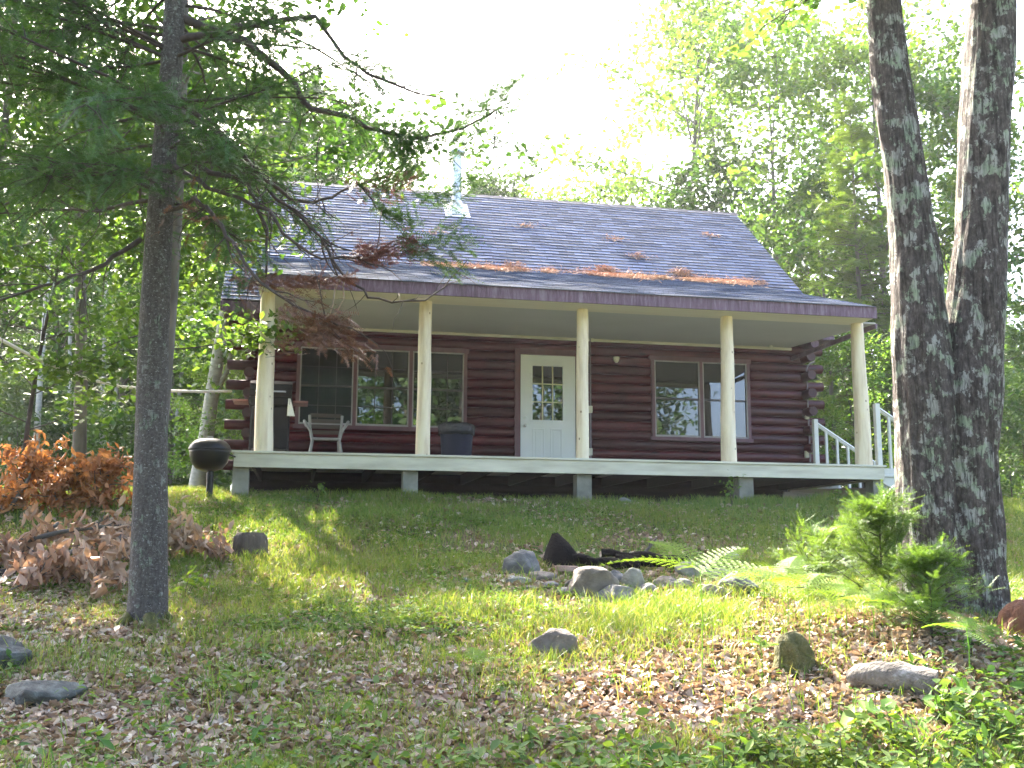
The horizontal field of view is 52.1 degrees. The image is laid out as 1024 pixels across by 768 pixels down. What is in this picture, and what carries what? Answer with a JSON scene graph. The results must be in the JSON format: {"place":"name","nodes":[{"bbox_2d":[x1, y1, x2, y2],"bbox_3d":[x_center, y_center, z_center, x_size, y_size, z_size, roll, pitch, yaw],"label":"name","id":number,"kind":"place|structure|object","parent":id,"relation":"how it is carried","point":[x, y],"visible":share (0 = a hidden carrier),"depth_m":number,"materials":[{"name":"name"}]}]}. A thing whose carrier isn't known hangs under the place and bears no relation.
{"place":"outdoors","nodes":[
{"label":"outdoors","id":0,"kind":"place"},
{"bbox_2d":[0,484,1023,767],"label":"ground","id":1,"kind":"structure","parent":0,"point":[452,533],"depth_m":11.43,"materials":[{"name":"green plant"}]},
{"bbox_2d":[0,634,32,670],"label":"rock","id":2,"kind":"object","parent":1,"relation":"on","point":[18,650],"visible":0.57,"depth_m":6.93,"materials":[{"name":"stone"}]},
{"bbox_2d":[0,454,40,513],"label":"leafy bough","id":3,"kind":"object","parent":1,"relation":"on","point":[6,506],"visible":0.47,"depth_m":12.47,"materials":[{"name":"brown plant"}]},
{"bbox_2d":[0,425,75,511],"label":"leafy bough","id":4,"kind":"object","parent":1,"relation":"on","point":[34,466],"visible":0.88,"depth_m":12.60,"materials":[{"name":"orange plant"}]},
{"bbox_2d":[0,496,80,572],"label":"leafy bough","id":5,"kind":"object","parent":1,"relation":"on","point":[7,542],"visible":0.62,"depth_m":10.44,"materials":[{"name":"brown plant"}]},
{"bbox_2d":[5,680,87,708],"bbox_3d":[-2.854,1.914,6.400,0.485,0.214,0.382,0,-9,0],"label":"rock","id":6,"kind":"object","parent":1,"relation":"on","point":[37,691],"visible":0.58,"depth_m":6.29,"materials":[{"name":"stone"}]},
{"bbox_2d":[0,538,98,595],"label":"leafy bough","id":7,"kind":"object","parent":1,"relation":"on","point":[56,563],"visible":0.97,"depth_m":9.26,"materials":[{"name":"brown plant"}]},
{"bbox_2d":[0,348,105,486],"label":"leafy bush","id":8,"kind":"object","parent":1,"relation":"on","point":[17,389],"visible":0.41,"depth_m":26.42,"materials":[{"name":"green plant"}]},
{"bbox_2d":[0,232,107,430],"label":"leafy tree","id":9,"kind":"object","parent":1,"relation":"on","point":[5,320],"visible":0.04,"depth_m":36.76,"materials":[{"name":"green plant"}]},
{"bbox_2d":[0,375,113,485],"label":"leafy bush","id":10,"kind":"object","parent":1,"relation":"on","point":[17,410],"visible":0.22,"depth_m":27.88,"materials":[{"name":"green plant"}]},
{"bbox_2d":[0,409,124,485],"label":"leafy bush","id":11,"kind":"object","parent":1,"relation":"on","point":[60,429],"visible":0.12,"depth_m":26.54,"materials":[{"name":"green plant"}]},
{"bbox_2d":[7,3,125,447],"bbox_3d":[-11.924,-4.014,26.984,5.108,14.678,5.043,0,-9,0],"label":"birch tree","id":12,"kind":"object","parent":1,"relation":"on","point":[38,406],"depth_m":26.38,"materials":[{"name":"green plant"}]},
{"bbox_2d":[14,446,119,516],"bbox_3d":[-5.373,1.204,12.563,0.927,0.966,1.244,0,-9,0],"label":"leafy bough","id":13,"kind":"object","parent":1,"relation":"on","point":[60,480],"visible":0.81,"depth_m":12.38,"materials":[{"name":"brown plant"}]},
{"bbox_2d":[0,10,139,328],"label":"leafy tree","id":14,"kind":"object","parent":1,"relation":"on","point":[15,290],"visible":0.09,"depth_m":14.84,"materials":[{"name":"green plant"}]},
{"bbox_2d":[16,197,141,418],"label":"birch tree","id":15,"kind":"object","parent":1,"relation":"on","point":[71,296],"visible":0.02,"depth_m":31.38,"materials":[{"name":"green plant"}]},
{"bbox_2d":[0,0,163,269],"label":"maple tree","id":16,"kind":"object","parent":1,"relation":"on","point":[13,125],"visible":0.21,"depth_m":10.89,"materials":[{"name":"green plant"}]},
{"bbox_2d":[35,494,130,585],"bbox_3d":[-4.165,1.609,10.545,0.728,1.059,2.246,1,-9,-6],"label":"leafy bough","id":17,"kind":"object","parent":1,"relation":"on","point":[75,573],"visible":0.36,"depth_m":10.61,"materials":[{"name":"brown plant"}]},
{"bbox_2d":[38,484,132,517],"bbox_3d":[-5.143,1.522,12.553,1.335,0.758,0.971,-6,-11,34],"label":"leafy bough","id":18,"kind":"object","parent":1,"relation":"on","point":[77,504],"visible":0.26,"depth_m":12.45,"materials":[{"name":"brown plant"}]},
{"bbox_2d":[0,156,189,419],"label":"leafy tree","id":19,"kind":"object","parent":1,"relation":"on","point":[55,329],"visible":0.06,"depth_m":34.50,"materials":[{"name":"green plant"}]},
{"bbox_2d":[43,140,146,447],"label":"birch tree","id":20,"kind":"object","parent":1,"relation":"on","point":[71,309],"visible":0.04,"depth_m":30.54,"materials":[{"name":"green plant"}]},
{"bbox_2d":[68,442,133,511],"bbox_3d":[-4.930,1.181,12.579,1.084,1.028,0.788,-4,-10,25],"label":"leafy bough","id":21,"kind":"object","parent":1,"relation":"on","point":[106,467],"visible":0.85,"depth_m":12.53,"materials":[{"name":"brown plant"}]},
{"bbox_2d":[0,9,206,335],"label":"maple tree","id":22,"kind":"object","parent":1,"relation":"on","point":[9,304],"visible":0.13,"depth_m":14.81,"materials":[{"name":"green plant"}]},
{"bbox_2d":[28,395,179,486],"bbox_3d":[-9.091,1.641,23.294,3.319,2.834,3.336,-8,-12,42],"label":"leafy bush","id":23,"kind":"object","parent":1,"relation":"on","point":[123,419],"visible":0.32,"depth_m":23.16,"materials":[{"name":"green plant"}]},
{"bbox_2d":[0,137,213,458],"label":"leafy tree","id":24,"kind":"object","parent":1,"relation":"on","point":[21,323],"visible":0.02,"depth_m":34.01,"materials":[{"name":"green plant"}]},
{"bbox_2d":[72,515,169,600],"bbox_3d":[-3.735,1.618,9.795,0.859,0.869,2.022,0,-9,0],"label":"leafy bough","id":25,"kind":"object","parent":1,"relation":"on","point":[111,568],"visible":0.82,"depth_m":9.48,"materials":[{"name":"brown plant"}]},
{"bbox_2d":[0,80,282,496],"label":"young maple","id":26,"kind":"object","parent":1,"relation":"on","point":[57,264],"visible":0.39,"depth_m":13.14,"materials":[{"name":"green plant"}]},
{"bbox_2d":[49,276,245,490],"bbox_3d":[-6.451,0.377,22.955,6.593,5.603,6.561,-8,-12,43],"label":"leafy bush","id":27,"kind":"object","parent":1,"relation":"on","point":[199,337],"visible":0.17,"depth_m":22.83,"materials":[{"name":"green plant"}]},
{"bbox_2d":[0,14,317,400],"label":"young maple","id":28,"kind":"object","parent":1,"relation":"on","point":[253,335],"visible":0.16,"depth_m":13.15,"materials":[{"name":"green plant"}]},
{"bbox_2d":[4,45,316,488],"bbox_3d":[-10.610,-3.321,31.474,8.216,14.596,9.916,6,-11,-34],"label":"maple tree","id":29,"kind":"object","parent":1,"relation":"on","point":[171,412],"visible":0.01,"depth_m":30.29,"materials":[{"name":"green plant"}]},
{"bbox_2d":[0,0,322,231],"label":"maple tree","id":30,"kind":"object","parent":1,"relation":"on","point":[5,115],"visible":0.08,"depth_m":12.09,"materials":[{"name":"green plant"}]},
{"bbox_2d":[0,0,337,480],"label":"maple tree","id":31,"kind":"object","parent":1,"relation":"on","point":[79,443],"visible":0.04,"depth_m":15.55,"materials":[{"name":"green plant"}]},
{"bbox_2d":[168,495,233,563],"bbox_3d":[-3.231,1.506,10.646,0.864,0.802,1.022,4,-10,-21],"label":"leafy bough","id":32,"kind":"object","parent":1,"relation":"on","point":[188,536],"visible":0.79,"depth_m":10.65,"materials":[{"name":"brown plant"}]},
{"bbox_2d":[168,259,243,488],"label":"tree","id":33,"kind":"object","parent":1,"relation":"on","point":[199,410],"visible":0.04,"depth_m":31.87,"materials":[{"name":"plant"}]},
{"bbox_2d":[168,352,244,478],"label":"young maple","id":34,"kind":"object","parent":1,"relation":"on","point":[185,402],"visible":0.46,"depth_m":19.54,"materials":[{"name":"green plant"}]},
{"bbox_2d":[86,151,329,487],"bbox_3d":[-5.763,-0.948,19.473,4.438,6.916,4.837,-5,-10,29],"label":"leaning tree","id":35,"kind":"object","parent":1,"relation":"on","point":[216,379],"visible":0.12,"depth_m":19.19,"materials":[{"name":"green plant"}]},
{"bbox_2d":[188,436,235,498],"bbox_3d":[-3.932,1.175,13.582,0.541,1.000,0.541,-9,-13,44],"label":"kettle grill","id":36,"kind":"object","parent":1,"relation":"on","point":[210,456],"visible":0.97,"depth_m":13.45,"materials":[{"name":"black metal"}]},
{"bbox_2d":[168,67,312,492],"bbox_3d":[-7.769,-2.700,31.724,6.503,14.643,6.160,4,-10,-23],"label":"tree","id":37,"kind":"object","parent":1,"relation":"on","point":[264,132],"visible":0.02,"depth_m":31.17,"materials":[{"name":"green plant"}]},
{"bbox_2d":[232,532,267,559],"bbox_3d":[-2.726,1.728,10.879,0.445,0.370,0.432,0,-9,0],"label":"rock","id":38,"kind":"object","parent":1,"relation":"on","point":[252,541],"visible":0.66,"depth_m":10.75,"materials":[{"name":"grey stone"}]},
{"bbox_2d":[0,0,562,423],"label":"maple tree","id":39,"kind":"object","parent":1,"relation":"on","point":[328,157],"visible":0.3,"depth_m":11.79,"materials":[{"name":"green plant"}]},
{"bbox_2d":[0,0,563,635],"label":"fir tree","id":40,"kind":"object","parent":1,"relation":"on","point":[148,542],"visible":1,"depth_m":8.37,"materials":[{"name":"green plant"}]},
{"bbox_2d":[183,58,387,291],"bbox_3d":[-7.632,-3.075,33.683,8.438,14.874,7.574,3,-10,-17],"label":"leafy tree","id":41,"kind":"object","parent":1,"relation":"on","point":[294,71],"visible":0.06,"depth_m":34.18,"materials":[{"name":"green plant"}]},
{"bbox_2d":[223,90,484,358],"bbox_3d":[-3.914,-2.144,28.240,8.762,11.532,7.368,0,-9,4],"label":"leafy tree","id":42,"kind":"object","parent":1,"relation":"on","point":[333,180],"visible":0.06,"depth_m":28.13,"materials":[{"name":"green plant"}]},
{"bbox_2d":[437,647,512,708],"bbox_3d":[-0.223,1.794,6.309,0.358,0.381,0.328,-7,-12,39],"label":"bracken fern","id":43,"kind":"object","parent":1,"relation":"on","point":[476,651],"visible":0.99,"depth_m":6.35,"materials":[{"name":"green plant"}]},
{"bbox_2d":[0,487,1023,767],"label":"leaf litter","id":44,"kind":"object","parent":1,"relation":"on","point":[608,703],"visible":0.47,"depth_m":6.62,"materials":[{"name":"brown plant"}]},
{"bbox_2d":[0,488,1023,767],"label":"ground cover","id":45,"kind":"object","parent":1,"relation":"on","point":[826,754],"visible":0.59,"depth_m":5.98,"materials":[{"name":"plant"}]},
{"bbox_2d":[4,209,1023,486],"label":"distant woods","id":46,"kind":"object","parent":1,"relation":"on","point":[946,273],"depth_m":51.44,"materials":[{"name":"green plant"}]},
{"bbox_2d":[461,148,578,198],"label":"leafy tree","id":47,"kind":"object","parent":1,"relation":"on","point":[491,188],"visible":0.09,"depth_m":37.28,"materials":[{"name":"green plant"}]},
{"bbox_2d":[502,549,539,575],"bbox_3d":[0.092,1.799,10.336,0.376,0.330,0.306,0,-9,0],"label":"rock","id":48,"kind":"object","parent":1,"relation":"on","point":[515,560],"visible":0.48,"depth_m":10.23,"materials":[{"name":"grey stone"}]},
{"bbox_2d":[503,717,548,750],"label":"leafy seedling","id":49,"kind":"object","parent":1,"relation":"on","point":[519,734],"visible":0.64,"depth_m":5.68,"materials":[{"name":"green plant"}]},
{"bbox_2d":[528,628,577,656],"bbox_3d":[0.292,1.873,7.424,0.357,0.287,0.188,0,-9,0],"label":"rock","id":50,"kind":"object","parent":1,"relation":"on","point":[559,639],"visible":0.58,"depth_m":7.36,"materials":[{"name":"grey stone"}]},
{"bbox_2d":[220,147,894,501],"bbox_3d":[0.223,-1.088,20.288,10.945,7.780,11.318,2,-9,-11],"label":"log cabin","id":51,"kind":"object","parent":1,"relation":"on","point":[576,384],"visible":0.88,"depth_m":17.58,"materials":[{"name":"wood"}]},
{"bbox_2d":[0,337,231,392],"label":"rope","id":52,"kind":"object","parent":51,"relation":"attached to","point":[15,347],"visible":0.71,"depth_m":13.89,"materials":[{"name":"white fabric"}]},
{"bbox_2d":[233,380,307,450],"bbox_3d":[-3.443,0.507,14.925,1.040,1.100,0.562,2,-9,-11],"label":"gas grill","id":53,"kind":"object","parent":51,"relation":"on","point":[281,396],"visible":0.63,"depth_m":14.77,"materials":[{"name":"black metal"}]},
{"bbox_2d":[303,413,349,452],"bbox_3d":[-2.865,0.839,16.111,0.702,0.835,0.552,2,-9,-11],"label":"patio chair","id":54,"kind":"object","parent":51,"relation":"on","point":[309,426],"visible":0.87,"depth_m":16.33,"materials":[{"name":"grey metal"}]},
{"bbox_2d":[293,341,468,431],"bbox_3d":[-2.143,0.062,17.394,2.879,1.423,0.092,2,-9,-11],"label":"window","id":55,"kind":"structure","parent":51,"relation":"in","point":[367,399],"depth_m":17.37,"materials":[{"name":"clear glass"}]},
{"bbox_2d":[438,421,474,455],"bbox_3d":[-0.839,0.894,15.842,0.565,0.647,0.568,2,-9,-11],"label":"trash can","id":56,"kind":"object","parent":51,"relation":"on","point":[456,438],"visible":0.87,"depth_m":15.64,"materials":[{"name":"grey plastic"}]},
{"bbox_2d":[520,354,575,457],"bbox_3d":[0.619,0.508,17.862,0.962,2.026,0.123,2,-9,-11],"label":"door","id":57,"kind":"structure","parent":51,"relation":"in","point":[548,410],"depth_m":17.91,"materials":[{"name":"white paint"}]},
{"bbox_2d":[420,223,769,286],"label":"pine needles","id":58,"kind":"object","parent":51,"relation":"on","point":[602,272],"visible":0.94,"depth_m":19.34,"materials":[{"name":"orange plant"}]},
{"bbox_2d":[648,355,753,442],"bbox_3d":[3.334,0.273,18.480,1.897,1.489,0.092,2,-9,-11],"label":"window","id":59,"kind":"structure","parent":51,"relation":"in","point":[686,391],"depth_m":18.45,"materials":[{"name":"clear glass"}]},
{"bbox_2d":[543,532,576,566],"bbox_3d":[0.505,1.734,10.771,0.412,0.413,0.414,0,-9,0],"label":"charred stump","id":60,"kind":"object","parent":1,"relation":"on","point":[559,550],"visible":0.69,"depth_m":10.65,"materials":[{"name":"brown wood"}]},
{"bbox_2d":[519,136,654,205],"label":"leafy tree","id":61,"kind":"object","parent":1,"relation":"on","point":[612,191],"visible":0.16,"depth_m":35.20,"materials":[{"name":"green plant"}]},
{"bbox_2d":[565,566,619,597],"bbox_3d":[0.725,1.858,9.560,0.497,0.392,0.330,0,-9,0],"label":"rock","id":62,"kind":"object","parent":1,"relation":"on","point":[595,579],"visible":0.62,"depth_m":9.43,"materials":[{"name":"grey stone"}]},
{"bbox_2d":[572,553,640,568],"bbox_3d":[0.949,1.787,10.578,0.698,0.162,0.143,-1,-9,10],"label":"charred log","id":63,"kind":"object","parent":1,"relation":"on","point":[584,559],"visible":0.95,"depth_m":10.55,"materials":[{"name":"brown wood"}]},
{"bbox_2d":[594,584,634,602],"bbox_3d":[0.952,1.902,9.336,0.476,0.234,0.364,0,-9,0],"label":"rock","id":64,"kind":"object","parent":1,"relation":"on","point":[611,588],"visible":0.38,"depth_m":9.25,"materials":[{"name":"grey stone"}]},
{"bbox_2d":[601,548,688,560],"bbox_3d":[1.368,1.778,10.841,0.918,0.149,0.120,-3,-10,18],"label":"charred log","id":65,"kind":"object","parent":1,"relation":"on","point":[613,552],"visible":0.54,"depth_m":10.82,"materials":[{"name":"brown wood"}]},
{"bbox_2d":[641,733,695,767],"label":"leafy seedling","id":66,"kind":"object","parent":1,"relation":"on","point":[666,748],"visible":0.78,"depth_m":5.30,"materials":[{"name":"green plant"}]},
{"bbox_2d":[600,541,787,668],"bbox_3d":[1.247,1.500,7.063,0.904,0.888,1.120,-7,-11,37],"label":"bracken fern","id":67,"kind":"object","parent":1,"relation":"on","point":[723,568],"visible":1,"depth_m":7.06,"materials":[{"name":"green plant"}]},
{"bbox_2d":[518,0,883,399],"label":"leafy tree","id":68,"kind":"object","parent":1,"relation":"on","point":[675,34],"visible":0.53,"depth_m":31.79,"materials":[{"name":"green plant"}]},
{"bbox_2d":[616,131,838,391],"bbox_3d":[5.363,-1.536,29.847,7.048,11.031,8.381,-1,-9,8],"label":"leafy tree","id":69,"kind":"object","parent":1,"relation":"on","point":[688,191],"visible":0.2,"depth_m":29.45,"materials":[{"name":"green plant"}]},
{"bbox_2d":[702,736,764,767],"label":"leafy seedling","id":70,"kind":"object","parent":1,"relation":"on","point":[739,751],"visible":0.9,"depth_m":5.17,"materials":[{"name":"green plant"}]},
{"bbox_2d":[545,0,937,297],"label":"leafy tree","id":71,"kind":"object","parent":1,"relation":"on","point":[780,167],"visible":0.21,"depth_m":36.45,"materials":[{"name":"green plant"}]},
{"bbox_2d":[722,555,849,624],"bbox_3d":[2.029,1.555,7.785,0.658,0.557,0.743,9,-12,-42],"label":"bracken fern","id":72,"kind":"object","parent":1,"relation":"on","point":[794,561],"visible":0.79,"depth_m":7.73,"materials":[{"name":"green plant"}]},
{"bbox_2d":[747,723,835,767],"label":"leafy seedling","id":73,"kind":"object","parent":1,"relation":"on","point":[814,731],"visible":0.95,"depth_m":5.24,"materials":[{"name":"green plant"}]},
{"bbox_2d":[771,631,818,678],"bbox_3d":[1.838,1.782,6.806,0.347,0.352,0.312,9,-12,-43],"label":"rock","id":74,"kind":"object","parent":1,"relation":"on","point":[794,648],"visible":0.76,"depth_m":6.74,"materials":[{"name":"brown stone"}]},
{"bbox_2d":[661,1,947,274],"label":"leafy tree","id":75,"kind":"object","parent":1,"relation":"on","point":[743,76],"visible":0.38,"depth_m":31.69,"materials":[{"name":"green plant"}]},
{"bbox_2d":[763,567,851,643],"bbox_3d":[2.045,1.545,7.185,0.462,0.565,0.638,-5,-11,31],"label":"bracken fern","id":76,"kind":"object","parent":1,"relation":"on","point":[800,579],"visible":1,"depth_m":7.23,"materials":[{"name":"green plant"}]},
{"bbox_2d":[748,153,892,461],"bbox_3d":[7.671,-1.081,25.931,6.858,9.025,5.766,7,-11,-36],"label":"leafy tree","id":77,"kind":"object","parent":1,"relation":"on","point":[804,186],"visible":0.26,"depth_m":25.58,"materials":[{"name":"green plant"}]},
{"bbox_2d":[749,507,893,597],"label":"fir sapling","id":78,"kind":"object","parent":1,"relation":"on","point":[822,532],"visible":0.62,"depth_m":8.99,"materials":[{"name":"green plant"}]},
{"bbox_2d":[625,0,1023,461],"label":"leafy tree","id":79,"kind":"object","parent":1,"relation":"on","point":[861,4],"visible":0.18,"depth_m":34.45,"materials":[{"name":"green plant"}]},
{"bbox_2d":[775,244,883,460],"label":"young maple","id":80,"kind":"object","parent":1,"relation":"on","point":[802,277],"visible":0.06,"depth_m":26.97,"materials":[{"name":"green plant"}]},
{"bbox_2d":[795,579,894,628],"bbox_3d":[2.340,1.569,7.334,0.548,0.391,0.489,4,-10,-25],"label":"bracken fern","id":81,"kind":"object","parent":1,"relation":"on","point":[847,591],"visible":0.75,"depth_m":7.42,"materials":[{"name":"green plant"}]},
{"bbox_2d":[802,89,894,493],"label":"conifer tree","id":82,"kind":"object","parent":1,"relation":"on","point":[838,239],"visible":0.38,"depth_m":23.74,"materials":[{"name":"green plant"}]},
{"bbox_2d":[806,322,894,487],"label":"young maple","id":83,"kind":"object","parent":1,"relation":"on","point":[846,348],"visible":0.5,"depth_m":19.61,"materials":[{"name":"green plant"}]},
{"bbox_2d":[825,729,890,767],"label":"leafy seedling","id":84,"kind":"object","parent":1,"relation":"on","point":[854,756],"visible":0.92,"depth_m":5.17,"materials":[{"name":"green plant"}]},
{"bbox_2d":[694,0,1023,417],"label":"leafy tree","id":85,"kind":"object","parent":1,"relation":"on","point":[950,46],"visible":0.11,"depth_m":31.22,"materials":[{"name":"green plant"}]},
{"bbox_2d":[718,0,1016,616],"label":"maple tree","id":86,"kind":"object","parent":1,"relation":"on","point":[948,372],"visible":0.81,"depth_m":8.40,"materials":[{"name":"grey plant"}]},
{"bbox_2d":[804,479,930,614],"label":"fir sapling","id":87,"kind":"object","parent":1,"relation":"on","point":[879,523],"visible":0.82,"depth_m":7.59,"materials":[{"name":"green plant"}]},
{"bbox_2d":[840,694,900,725],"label":"leafy seedling","id":88,"kind":"object","parent":1,"relation":"on","point":[846,720],"visible":0.48,"depth_m":5.82,"materials":[{"name":"green plant"}]},
{"bbox_2d":[740,0,1023,496],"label":"leafy tree","id":89,"kind":"object","parent":1,"relation":"on","point":[846,58],"visible":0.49,"depth_m":26.51,"materials":[{"name":"green plant"}]},
{"bbox_2d":[846,661,938,695],"bbox_3d":[2.299,1.798,6.343,0.532,0.243,0.211,-5,-11,31],"label":"rock","id":90,"kind":"object","parent":1,"relation":"on","point":[894,675],"visible":0.76,"depth_m":6.27,"materials":[{"name":"grey stone"}]},
{"bbox_2d":[858,697,933,749],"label":"leafy seedling","id":91,"kind":"object","parent":1,"relation":"on","point":[886,724],"visible":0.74,"depth_m":5.60,"materials":[{"name":"green plant"}]},
{"bbox_2d":[775,27,1023,366],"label":"leafy tree","id":92,"kind":"object","parent":1,"relation":"on","point":[945,96],"visible":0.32,"depth_m":24.63,"materials":[{"name":"green plant"}]},
{"bbox_2d":[865,590,945,645],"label":"bracken fern","id":93,"kind":"object","parent":1,"relation":"on","point":[911,602],"visible":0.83,"depth_m":6.97,"materials":[{"name":"green plant"}]},
{"bbox_2d":[873,714,952,767],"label":"leafy seedling","id":94,"kind":"object","parent":1,"relation":"on","point":[923,742],"visible":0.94,"depth_m":5.16,"materials":[{"name":"green plant"}]},
{"bbox_2d":[854,529,1004,637],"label":"fir sapling","id":95,"kind":"object","parent":1,"relation":"on","point":[924,563],"visible":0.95,"depth_m":7.07,"materials":[{"name":"green plant"}]},
{"bbox_2d":[911,675,983,722],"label":"leafy seedling","id":96,"kind":"object","parent":1,"relation":"on","point":[953,696],"visible":0.92,"depth_m":5.88,"materials":[{"name":"green plant"}]},
{"bbox_2d":[921,610,1002,674],"bbox_3d":[2.801,1.628,6.508,0.512,0.422,0.392,-2,-10,17],"label":"bracken fern","id":97,"kind":"object","parent":1,"relation":"on","point":[970,621],"visible":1,"depth_m":6.52,"materials":[{"name":"green plant"}]},
{"bbox_2d":[952,716,1015,767],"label":"leafy seedling","id":98,"kind":"object","parent":1,"relation":"on","point":[984,731],"visible":0.98,"depth_m":5.15,"materials":[{"name":"green plant"}]},
{"bbox_2d":[994,599,1023,636],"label":"rock","id":99,"kind":"object","parent":1,"relation":"on","point":[1013,611],"visible":0.52,"depth_m":7.30,"materials":[{"name":"red stone"}]},
{"bbox_2d":[999,402,1023,498],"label":"leafy bush","id":100,"kind":"object","parent":1,"relation":"on","point":[1011,432],"visible":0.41,"depth_m":25.88,"materials":[{"name":"green plant"}]},
{"bbox_2d":[999,347,1023,498],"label":"leafy bush","id":101,"kind":"object","parent":1,"relation":"on","point":[1014,393],"visible":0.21,"depth_m":26.28,"materials":[{"name":"green plant"}]},
{"bbox_2d":[1000,364,1023,498],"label":"leafy bush","id":102,"kind":"object","parent":1,"relation":"on","point":[1020,485],"visible":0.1,"depth_m":27.48,"materials":[{"name":"green plant"}]},
{"bbox_2d":[1001,320,1023,494],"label":"leafy tree","id":103,"kind":"object","parent":1,"relation":"on","point":[1015,338],"visible":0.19,"depth_m":30.66,"materials":[{"name":"green plant"}]},
{"bbox_2d":[0,0,1023,447],"label":"sky","id":104,"kind":"structure","parent":0,"point":[451,40],"materials":[{"name":"white"}]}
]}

